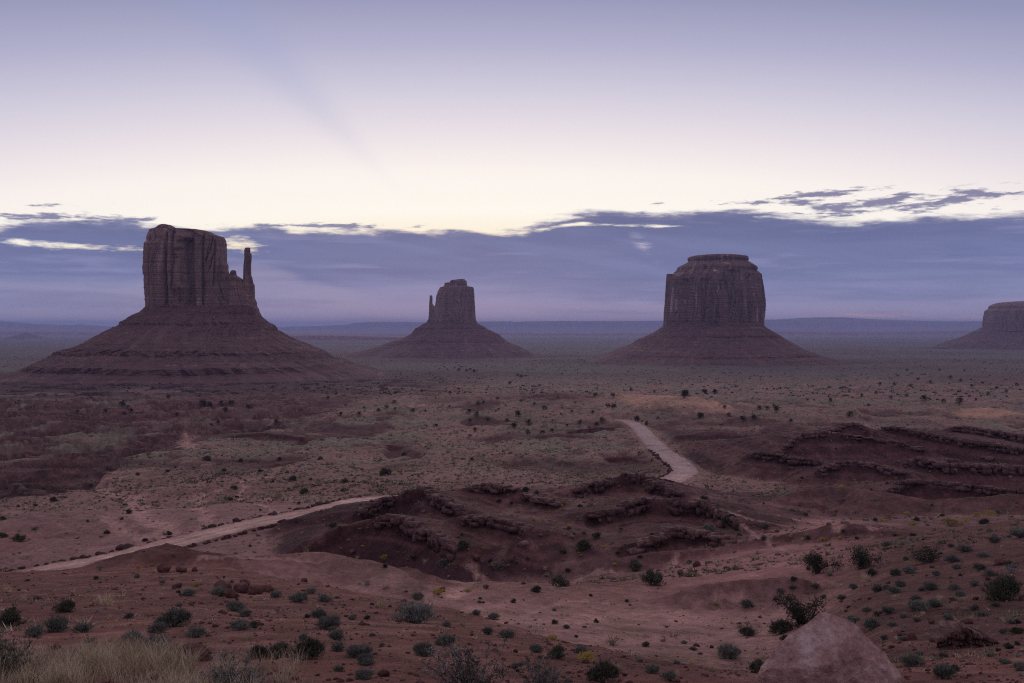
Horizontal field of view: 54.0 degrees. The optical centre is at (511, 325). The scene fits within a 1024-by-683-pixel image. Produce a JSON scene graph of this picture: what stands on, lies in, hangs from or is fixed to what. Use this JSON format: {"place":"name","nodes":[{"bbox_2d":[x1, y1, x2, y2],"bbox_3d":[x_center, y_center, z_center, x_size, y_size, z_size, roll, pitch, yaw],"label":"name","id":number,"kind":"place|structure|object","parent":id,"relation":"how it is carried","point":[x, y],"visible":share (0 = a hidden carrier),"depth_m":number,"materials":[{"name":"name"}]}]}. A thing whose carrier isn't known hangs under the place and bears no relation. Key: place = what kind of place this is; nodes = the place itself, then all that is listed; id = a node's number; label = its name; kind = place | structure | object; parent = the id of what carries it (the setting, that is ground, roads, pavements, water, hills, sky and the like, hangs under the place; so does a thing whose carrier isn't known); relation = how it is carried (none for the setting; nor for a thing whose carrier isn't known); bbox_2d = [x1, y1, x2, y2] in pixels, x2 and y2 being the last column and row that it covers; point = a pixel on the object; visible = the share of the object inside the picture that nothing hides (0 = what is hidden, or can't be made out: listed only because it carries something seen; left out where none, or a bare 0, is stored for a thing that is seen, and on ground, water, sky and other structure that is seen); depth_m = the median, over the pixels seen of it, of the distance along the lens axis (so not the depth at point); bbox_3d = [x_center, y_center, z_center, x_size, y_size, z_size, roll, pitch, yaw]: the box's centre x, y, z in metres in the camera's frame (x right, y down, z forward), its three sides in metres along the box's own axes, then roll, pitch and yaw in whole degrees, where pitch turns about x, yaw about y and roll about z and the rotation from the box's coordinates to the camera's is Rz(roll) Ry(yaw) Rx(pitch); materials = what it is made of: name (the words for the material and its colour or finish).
{"place":"outdoors","nodes":[
{"label":"outdoors","id":0,"kind":"place"},
{"bbox_2d":[0,606,323,682],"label":"dry grass","id":1,"kind":"structure","parent":0,"point":[106,660],"depth_m":7.51,"materials":[{"name":"plant"}]},
{"bbox_2d":[289,334,405,341],"bbox_3d":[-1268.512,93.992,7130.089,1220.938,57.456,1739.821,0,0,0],"label":"hills","id":2,"kind":"structure","parent":0,"point":[336,338],"depth_m":6730.44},
{"bbox_2d":[9,419,698,571],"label":"dirt road","id":3,"kind":"structure","parent":0,"point":[684,470],"depth_m":155.19,"materials":[{"name":"beige soil"}]},
{"bbox_2d":[0,330,974,337],"bbox_3d":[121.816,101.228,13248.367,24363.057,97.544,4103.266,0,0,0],"label":"hills","id":4,"kind":"structure","parent":0,"point":[952,333],"depth_m":12343.32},
{"bbox_2d":[0,319,981,332],"bbox_3d":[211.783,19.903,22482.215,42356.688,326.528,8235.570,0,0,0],"label":"hills","id":5,"kind":"structure","parent":0,"point":[629,326],"depth_m":20580.47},
{"bbox_2d":[0,337,1023,682],"bbox_3d":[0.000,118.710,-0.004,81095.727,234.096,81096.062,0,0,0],"label":"ground","id":6,"kind":"structure","parent":0,"point":[58,419],"depth_m":154.54,"materials":[{"name":"red soil"}]},
{"bbox_2d":[0,607,27,626],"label":"shrub","id":7,"kind":"object","parent":6,"relation":"on","point":[9,616],"visible":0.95,"depth_m":14.49,"materials":[{"name":"green plant"}]},
{"bbox_2d":[0,623,50,679],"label":"twiggy bush","id":8,"kind":"object","parent":6,"relation":"on","point":[8,654],"visible":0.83,"depth_m":7.43,"materials":[{"name":"grey plant"}]},
{"bbox_2d":[4,332,46,338],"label":"butte","id":9,"kind":"object","parent":6,"relation":"on","point":[25,335],"visible":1,"depth_m":9400.65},
{"bbox_2d":[21,624,46,637],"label":"sagebrush","id":10,"kind":"object","parent":6,"relation":"on","point":[38,630],"visible":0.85,"depth_m":12.43,"materials":[{"name":"green plant"}]},
{"bbox_2d":[43,614,71,632],"bbox_3d":[-6.091,3.983,13.474,0.401,0.298,0.419,0,0,-12],"label":"sagebrush","id":11,"kind":"object","parent":6,"relation":"on","point":[53,624],"visible":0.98,"depth_m":13.43,"materials":[{"name":"green plant"}]},
{"bbox_2d":[51,597,77,612],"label":"shrub","id":12,"kind":"object","parent":6,"relation":"on","point":[69,605],"visible":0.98,"depth_m":18.62,"materials":[{"name":"green plant"}]},
{"bbox_2d":[70,620,96,632],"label":"sagebrush","id":13,"kind":"object","parent":6,"relation":"on","point":[83,626],"visible":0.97,"depth_m":13.35,"materials":[{"name":"green plant"}]},
{"bbox_2d":[97,592,117,605],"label":"grass clump","id":14,"kind":"object","parent":6,"relation":"on","point":[108,602],"visible":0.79,"depth_m":22.14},
{"bbox_2d":[116,629,149,645],"bbox_3d":[-4.178,3.450,11.081,0.378,0.253,0.339,0,0,42],"label":"sagebrush","id":15,"kind":"object","parent":6,"relation":"on","point":[135,633],"visible":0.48,"depth_m":11.07,"materials":[{"name":"green plant"}]},
{"bbox_2d":[146,622,170,633],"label":"sagebrush","id":16,"kind":"object","parent":6,"relation":"on","point":[159,627],"visible":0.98,"depth_m":13.15,"materials":[{"name":"green plant"}]},
{"bbox_2d":[144,634,177,648],"bbox_3d":[-3.749,3.367,10.696,0.361,0.209,0.340,0,0,38],"label":"sagebrush","id":17,"kind":"object","parent":6,"relation":"on","point":[156,641],"visible":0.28,"depth_m":10.68,"materials":[{"name":"green plant"}]},
{"bbox_2d":[157,562,170,572],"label":"rock","id":18,"kind":"object","parent":6,"relation":"on","point":[164,567],"visible":0.87,"depth_m":49.48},
{"bbox_2d":[152,606,196,627],"bbox_3d":[-4.953,4.274,14.694,0.660,0.397,0.757,0,0,3],"label":"sagebrush","id":19,"kind":"object","parent":6,"relation":"on","point":[174,618],"visible":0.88,"depth_m":14.64,"materials":[{"name":"green plant"}]},
{"bbox_2d":[174,643,212,662],"bbox_3d":[-2.784,2.886,8.769,0.329,0.226,0.274,0,0,0],"label":"rock","id":20,"kind":"object","parent":6,"relation":"on","point":[205,650],"visible":0.43,"depth_m":8.71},
{"bbox_2d":[0,224,389,384],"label":"butte","id":21,"kind":"object","parent":6,"relation":"on","point":[185,270],"visible":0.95,"depth_m":1162.95,"materials":[{"name":"stone"}]},
{"bbox_2d":[23,310,345,372],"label":"rubble","id":22,"kind":"object","parent":21,"relation":"on","point":[42,365],"visible":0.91,"depth_m":1112.56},
{"bbox_2d":[182,624,210,637],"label":"sagebrush","id":23,"kind":"object","parent":6,"relation":"on","point":[198,631],"visible":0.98,"depth_m":12.40,"materials":[{"name":"green plant"}]},
{"bbox_2d":[206,584,231,596],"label":"sagebrush","id":24,"kind":"object","parent":6,"relation":"on","point":[218,591],"visible":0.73,"depth_m":28.47,"materials":[{"name":"green plant"}]},
{"bbox_2d":[214,580,231,588],"bbox_3d":[-9.264,8.355,32.131,0.576,0.433,0.443,0,0,-40],"label":"rock","id":25,"kind":"object","parent":6,"relation":"on","point":[221,582],"visible":0.45,"depth_m":32.04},
{"bbox_2d":[223,589,238,597],"bbox_3d":[-7.721,7.386,27.623,0.411,0.294,0.364,16,-10,10],"label":"rock","id":26,"kind":"object","parent":6,"relation":"on","point":[230,593],"visible":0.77,"depth_m":27.50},
{"bbox_2d":[223,599,245,611],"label":"sagebrush","id":27,"kind":"object","parent":6,"relation":"on","point":[232,606],"visible":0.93,"depth_m":20.95,"materials":[{"name":"green plant"}]},
{"bbox_2d":[199,647,273,682],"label":"twiggy bush","id":28,"kind":"object","parent":6,"relation":"on","point":[234,675],"visible":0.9,"depth_m":6.10,"materials":[{"name":"grey plant"}]},
{"bbox_2d":[233,582,247,592],"bbox_3d":[-8.584,8.358,31.836,0.446,0.438,0.564,0,0,-36],"label":"rock","id":29,"kind":"object","parent":6,"relation":"on","point":[242,587],"visible":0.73,"depth_m":31.66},
{"bbox_2d":[228,618,253,630],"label":"sagebrush","id":30,"kind":"object","parent":6,"relation":"on","point":[240,624],"visible":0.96,"depth_m":14.03,"materials":[{"name":"green plant"}]},
{"bbox_2d":[247,585,263,594],"bbox_3d":[-7.947,8.227,31.114,0.459,0.366,0.463,0,0,21],"label":"rock","id":31,"kind":"object","parent":6,"relation":"on","point":[256,589],"visible":0.78,"depth_m":31.00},
{"bbox_2d":[247,643,269,658],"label":"shrub","id":32,"kind":"object","parent":6,"relation":"on","point":[257,651],"visible":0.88,"depth_m":8.92,"materials":[{"name":"green plant"}]},
{"bbox_2d":[267,640,293,657],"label":"shrub","id":33,"kind":"object","parent":6,"relation":"on","point":[274,647],"visible":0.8,"depth_m":9.06,"materials":[{"name":"green plant"}]},
{"bbox_2d":[287,590,308,602],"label":"sagebrush","id":34,"kind":"object","parent":6,"relation":"on","point":[300,596],"visible":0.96,"depth_m":26.05,"materials":[{"name":"green plant"}]},
{"bbox_2d":[289,636,325,660],"bbox_3d":[-1.765,2.800,8.687,0.325,0.263,0.264,0,0,-18],"label":"shrub","id":35,"kind":"object","parent":6,"relation":"on","point":[311,645],"visible":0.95,"depth_m":8.66,"materials":[{"name":"green plant"}]},
{"bbox_2d":[309,608,326,618],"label":"sagebrush","id":36,"kind":"object","parent":6,"relation":"on","point":[317,613],"visible":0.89,"depth_m":18.64,"materials":[{"name":"green plant"}]},
{"bbox_2d":[315,593,333,602],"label":"sagebrush","id":37,"kind":"object","parent":6,"relation":"on","point":[322,597],"visible":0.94,"depth_m":26.54,"materials":[{"name":"green plant"}]},
{"bbox_2d":[315,613,341,629],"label":"sagebrush","id":38,"kind":"object","parent":6,"relation":"on","point":[326,622],"visible":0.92,"depth_m":14.24,"materials":[{"name":"green plant"}]},
{"bbox_2d":[326,628,347,640],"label":"sagebrush","id":39,"kind":"object","parent":6,"relation":"on","point":[335,634],"visible":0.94,"depth_m":11.84,"materials":[{"name":"green plant"}]},
{"bbox_2d":[330,641,344,650],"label":"sagebrush","id":40,"kind":"object","parent":6,"relation":"on","point":[338,646],"visible":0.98,"depth_m":9.82,"materials":[{"name":"green plant"}]},
{"bbox_2d":[344,643,377,657],"bbox_3d":[-1.351,2.916,9.008,0.332,0.146,0.271,0,0,-4],"label":"sagebrush","id":41,"kind":"object","parent":6,"relation":"on","point":[355,651],"visible":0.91,"depth_m":8.97,"materials":[{"name":"green plant"}]},
{"bbox_2d":[352,667,375,679],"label":"sagebrush","id":42,"kind":"object","parent":6,"relation":"on","point":[362,673],"visible":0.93,"depth_m":7.00,"materials":[{"name":"green plant"}]},
{"bbox_2d":[353,652,375,664],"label":"sagebrush","id":43,"kind":"object","parent":6,"relation":"on","point":[360,657],"visible":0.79,"depth_m":8.11,"materials":[{"name":"green plant"}]},
{"bbox_2d":[355,485,470,517],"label":"rock ledge","id":44,"kind":"object","parent":6,"relation":"on","point":[433,495],"visible":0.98,"depth_m":141.32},
{"bbox_2d":[387,599,442,623],"bbox_3d":[-1.964,5.625,19.793,1.008,0.580,1.170,0,0,21],"label":"sagebrush","id":45,"kind":"object","parent":6,"relation":"on","point":[416,613],"visible":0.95,"depth_m":19.66,"materials":[{"name":"green plant"}]},
{"bbox_2d":[373,513,460,561],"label":"rock ledge","id":46,"kind":"object","parent":6,"relation":"on","point":[435,539],"visible":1,"depth_m":118.49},
{"bbox_2d":[411,640,435,656],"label":"sagebrush","id":47,"kind":"object","parent":6,"relation":"on","point":[419,648],"visible":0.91,"depth_m":9.28,"materials":[{"name":"green plant"}]},
{"bbox_2d":[340,279,536,357],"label":"butte","id":48,"kind":"object","parent":6,"relation":"on","point":[451,327],"visible":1,"depth_m":2499.43,"materials":[{"name":"stone"}]},
{"bbox_2d":[433,634,456,646],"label":"sagebrush","id":49,"kind":"object","parent":6,"relation":"on","point":[441,639],"visible":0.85,"depth_m":11.05,"materials":[{"name":"green plant"}]},
{"bbox_2d":[456,539,470,549],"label":"shrub","id":50,"kind":"object","parent":6,"relation":"on","point":[463,544],"visible":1,"depth_m":111.26,"materials":[{"name":"green plant"}]},
{"bbox_2d":[419,633,515,682],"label":"twiggy bush","id":51,"kind":"object","parent":6,"relation":"on","point":[459,669],"visible":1,"depth_m":6.04,"materials":[{"name":"brown plant"}]},
{"bbox_2d":[469,483,518,493],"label":"rock ledge","id":52,"kind":"object","parent":6,"relation":"on","point":[493,488],"visible":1,"depth_m":147.87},
{"bbox_2d":[461,514,531,534],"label":"rock ledge","id":53,"kind":"object","parent":6,"relation":"on","point":[509,525],"visible":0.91,"depth_m":119.70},
{"bbox_2d":[498,628,515,637],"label":"sagebrush","id":54,"kind":"object","parent":6,"relation":"on","point":[506,633],"visible":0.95,"depth_m":15.35,"materials":[{"name":"green plant"}]},
{"bbox_2d":[0,543,1022,667],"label":"grass","id":55,"kind":"structure","parent":6,"relation":"on","point":[201,579],"depth_m":19.90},
{"bbox_2d":[0,373,1023,515],"bbox_3d":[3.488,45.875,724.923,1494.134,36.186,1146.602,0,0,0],"label":"scrub","id":56,"kind":"object","parent":6,"relation":"on","point":[226,497],"visible":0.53,"depth_m":267.32,"materials":[{"name":"plant"}]},
{"bbox_2d":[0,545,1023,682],"bbox_3d":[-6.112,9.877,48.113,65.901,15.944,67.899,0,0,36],"label":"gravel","id":57,"kind":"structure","parent":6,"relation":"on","point":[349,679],"depth_m":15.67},
{"bbox_2d":[3,427,1020,582],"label":"rubble","id":58,"kind":"object","parent":6,"relation":"on","point":[740,511],"visible":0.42,"depth_m":135.41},
{"bbox_2d":[2,348,1023,404],"bbox_3d":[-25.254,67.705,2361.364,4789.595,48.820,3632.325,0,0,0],"label":"distant brush","id":59,"kind":"object","parent":6,"relation":"on","point":[421,390],"visible":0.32,"depth_m":834.70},
{"bbox_2d":[3,433,1023,583],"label":"grass tufts","id":60,"kind":"object","parent":6,"relation":"on","point":[633,576],"visible":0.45,"depth_m":93.69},
{"bbox_2d":[529,643,543,652],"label":"sagebrush","id":61,"kind":"object","parent":6,"relation":"on","point":[533,647],"visible":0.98,"depth_m":10.99,"materials":[{"name":"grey plant"}]},
{"bbox_2d":[520,491,564,506],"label":"rock ledge","id":62,"kind":"object","parent":6,"relation":"on","point":[535,499],"visible":0.98,"depth_m":134.36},
{"bbox_2d":[513,650,575,682],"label":"twiggy bush","id":63,"kind":"object","parent":6,"relation":"on","point":[545,679],"visible":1,"depth_m":5.79,"materials":[{"name":"grey plant"}]},
{"bbox_2d":[548,645,565,658],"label":"shrub","id":64,"kind":"object","parent":6,"relation":"on","point":[555,651],"visible":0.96,"depth_m":9.96,"materials":[{"name":"green plant"}]},
{"bbox_2d":[549,574,569,586],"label":"shrub","id":65,"kind":"object","parent":6,"relation":"on","point":[560,580],"visible":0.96,"depth_m":65.35,"materials":[{"name":"green plant"}]},
{"bbox_2d":[576,651,594,662],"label":"rabbitbrush","id":66,"kind":"object","parent":6,"relation":"on","point":[581,656],"visible":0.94,"depth_m":9.72,"materials":[{"name":"yellow plant"}]},
{"bbox_2d":[584,656,621,682],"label":"shrub","id":67,"kind":"object","parent":6,"relation":"on","point":[601,671],"visible":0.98,"depth_m":7.31,"materials":[{"name":"green plant"}]},
{"bbox_2d":[573,471,684,498],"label":"rock ledge","id":68,"kind":"object","parent":6,"relation":"on","point":[651,484],"visible":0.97,"depth_m":151.71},
{"bbox_2d":[628,558,642,571],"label":"shrub","id":69,"kind":"object","parent":6,"relation":"on","point":[635,565],"visible":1,"depth_m":101.95,"materials":[{"name":"green plant"}]},
{"bbox_2d":[644,663,659,673],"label":"sagebrush","id":70,"kind":"object","parent":6,"relation":"on","point":[653,669],"visible":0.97,"depth_m":8.76,"materials":[{"name":"grey plant"}]},
{"bbox_2d":[640,569,666,585],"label":"shrub","id":71,"kind":"object","parent":6,"relation":"on","point":[654,578],"visible":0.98,"depth_m":65.47,"materials":[{"name":"green plant"}]},
{"bbox_2d":[587,496,743,528],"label":"rock ledge","id":72,"kind":"object","parent":6,"relation":"on","point":[709,509],"visible":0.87,"depth_m":129.52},
{"bbox_2d":[660,669,678,681],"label":"sagebrush","id":73,"kind":"object","parent":6,"relation":"on","point":[669,675],"visible":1,"depth_m":7.83,"materials":[{"name":"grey plant"}]},
{"bbox_2d":[626,525,736,555],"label":"rock ledge","id":74,"kind":"object","parent":6,"relation":"on","point":[692,533],"visible":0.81,"depth_m":110.34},
{"bbox_2d":[585,254,845,365],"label":"butte","id":75,"kind":"object","parent":6,"relation":"on","point":[714,309],"visible":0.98,"depth_m":1908.77,"materials":[{"name":"stone"}]},
{"bbox_2d":[421,551,1023,662],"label":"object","id":76,"kind":"structure","parent":6,"relation":"on","point":[1008,614],"depth_m":29.98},
{"bbox_2d":[716,642,741,660],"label":"sagebrush","id":77,"kind":"object","parent":6,"relation":"on","point":[730,651],"visible":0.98,"depth_m":35.29,"materials":[{"name":"green plant"}]},
{"bbox_2d":[736,619,763,636],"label":"shrub","id":78,"kind":"object","parent":6,"relation":"on","point":[748,630],"visible":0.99,"depth_m":43.82,"materials":[{"name":"plant"}]},
{"bbox_2d":[746,658,763,672],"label":"shrub","id":79,"kind":"object","parent":6,"relation":"on","point":[755,665],"visible":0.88,"depth_m":10.63,"materials":[{"name":"green plant"}]},
{"bbox_2d":[766,618,795,634],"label":"shrub","id":80,"kind":"object","parent":6,"relation":"on","point":[780,626],"visible":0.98,"depth_m":43.13,"materials":[{"name":"green plant"}]},
{"bbox_2d":[749,452,826,465],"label":"rock ledge","id":81,"kind":"object","parent":6,"relation":"on","point":[793,460],"visible":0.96,"depth_m":235.82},
{"bbox_2d":[772,586,829,626],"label":"juniper tree","id":82,"kind":"object","parent":6,"relation":"on","point":[796,608],"visible":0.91,"depth_m":43.84,"materials":[{"name":"plant"}]},
{"bbox_2d":[796,550,845,574],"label":"juniper tree","id":83,"kind":"object","parent":6,"relation":"on","point":[814,561],"visible":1,"depth_m":63.37,"materials":[{"name":"plant"}]},
{"bbox_2d":[752,612,901,682],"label":"boulder","id":84,"kind":"object","parent":6,"relation":"on","point":[822,647],"visible":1,"depth_m":4.61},
{"bbox_2d":[830,422,867,431],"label":"rock ledge","id":85,"kind":"object","parent":6,"relation":"on","point":[861,426],"visible":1,"depth_m":300.20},
{"bbox_2d":[775,430,924,453],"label":"rock ledge","id":86,"kind":"object","parent":6,"relation":"on","point":[816,434],"visible":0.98,"depth_m":263.41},
{"bbox_2d":[818,460,906,476],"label":"rock ledge","id":87,"kind":"object","parent":6,"relation":"on","point":[867,464],"visible":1,"depth_m":223.98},
{"bbox_2d":[843,544,890,569],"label":"juniper tree","id":88,"kind":"object","parent":6,"relation":"on","point":[860,559],"visible":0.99,"depth_m":60.59,"materials":[{"name":"plant"}]},
{"bbox_2d":[860,616,882,629],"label":"sagebrush","id":89,"kind":"object","parent":6,"relation":"on","point":[871,622],"visible":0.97,"depth_m":29.80,"materials":[{"name":"green plant"}]},
{"bbox_2d":[898,653,925,666],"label":"sagebrush","id":90,"kind":"object","parent":6,"relation":"on","point":[910,660],"visible":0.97,"depth_m":11.70,"materials":[{"name":"green plant"}]},
{"bbox_2d":[906,598,930,610],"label":"sagebrush","id":91,"kind":"object","parent":6,"relation":"on","point":[919,604],"visible":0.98,"depth_m":32.25,"materials":[{"name":"green plant"}]},
{"bbox_2d":[906,542,943,563],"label":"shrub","id":92,"kind":"object","parent":6,"relation":"on","point":[930,555],"visible":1,"depth_m":55.78,"materials":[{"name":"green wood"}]},
{"bbox_2d":[922,581,938,590],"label":"sagebrush","id":93,"kind":"object","parent":6,"relation":"on","point":[928,586],"visible":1,"depth_m":39.40,"materials":[{"name":"green plant"}]},
{"bbox_2d":[925,598,943,607],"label":"sagebrush","id":94,"kind":"object","parent":6,"relation":"on","point":[931,602],"visible":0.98,"depth_m":32.82,"materials":[{"name":"green plant"}]},
{"bbox_2d":[932,662,958,678],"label":"sagebrush","id":95,"kind":"object","parent":6,"relation":"on","point":[942,672],"visible":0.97,"depth_m":8.65,"materials":[{"name":"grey plant"}]},
{"bbox_2d":[878,426,1023,454],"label":"rock ledge","id":96,"kind":"object","parent":6,"relation":"on","point":[1010,449],"visible":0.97,"depth_m":286.87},
{"bbox_2d":[943,554,962,562],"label":"sagebrush","id":97,"kind":"object","parent":6,"relation":"on","point":[953,559],"visible":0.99,"depth_m":53.35,"materials":[{"name":"green plant"}]},
{"bbox_2d":[888,479,1023,494],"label":"rock ledge","id":98,"kind":"object","parent":6,"relation":"on","point":[960,486],"visible":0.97,"depth_m":191.98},
{"bbox_2d":[924,620,998,649],"bbox_3d":[9.289,6.670,20.699,1.277,1.034,1.030,0,0,0],"label":"rock outcrop","id":99,"kind":"object","parent":6,"relation":"on","point":[951,635],"visible":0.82,"depth_m":20.49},
{"bbox_2d":[903,456,1023,475],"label":"rock ledge","id":100,"kind":"object","parent":6,"relation":"on","point":[921,461],"visible":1,"depth_m":228.88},
{"bbox_2d":[955,543,973,551],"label":"sagebrush","id":101,"kind":"object","parent":6,"relation":"on","point":[964,548],"visible":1,"depth_m":60.22,"materials":[{"name":"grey plant"}]},
{"bbox_2d":[932,301,1023,349],"bbox_3d":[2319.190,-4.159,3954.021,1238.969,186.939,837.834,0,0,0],"label":"butte","id":102,"kind":"object","parent":6,"relation":"on","point":[1002,325],"visible":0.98,"depth_m":3866.86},
{"bbox_2d":[950,425,1023,441],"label":"rock ledge","id":103,"kind":"object","parent":6,"relation":"on","point":[987,432],"visible":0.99,"depth_m":325.87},
{"bbox_2d":[980,570,1021,600],"bbox_3d":[16.079,8.558,32.931,1.435,1.168,1.427,4,5,31],"label":"shrub","id":104,"kind":"object","parent":6,"relation":"on","point":[1001,587],"visible":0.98,"depth_m":32.72,"materials":[{"name":"green plant"}]},
{"bbox_2d":[994,557,1007,565],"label":"rock","id":105,"kind":"object","parent":6,"relation":"on","point":[1000,560],"visible":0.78,"depth_m":47.82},
{"bbox_2d":[1006,528,1023,538],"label":"sagebrush","id":106,"kind":"object","parent":6,"relation":"on","point":[1018,533],"visible":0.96,"depth_m":65.96,"materials":[{"name":"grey plant"}]},
{"bbox_2d":[0,0,1023,326],"label":"sky","id":107,"kind":"structure","parent":0,"point":[560,160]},
{"bbox_2d":[776,317,916,320],"bbox_3d":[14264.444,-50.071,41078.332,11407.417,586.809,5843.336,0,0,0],"label":"hills","id":108,"kind":"structure","parent":0,"point":[829,318],"depth_m":39817.80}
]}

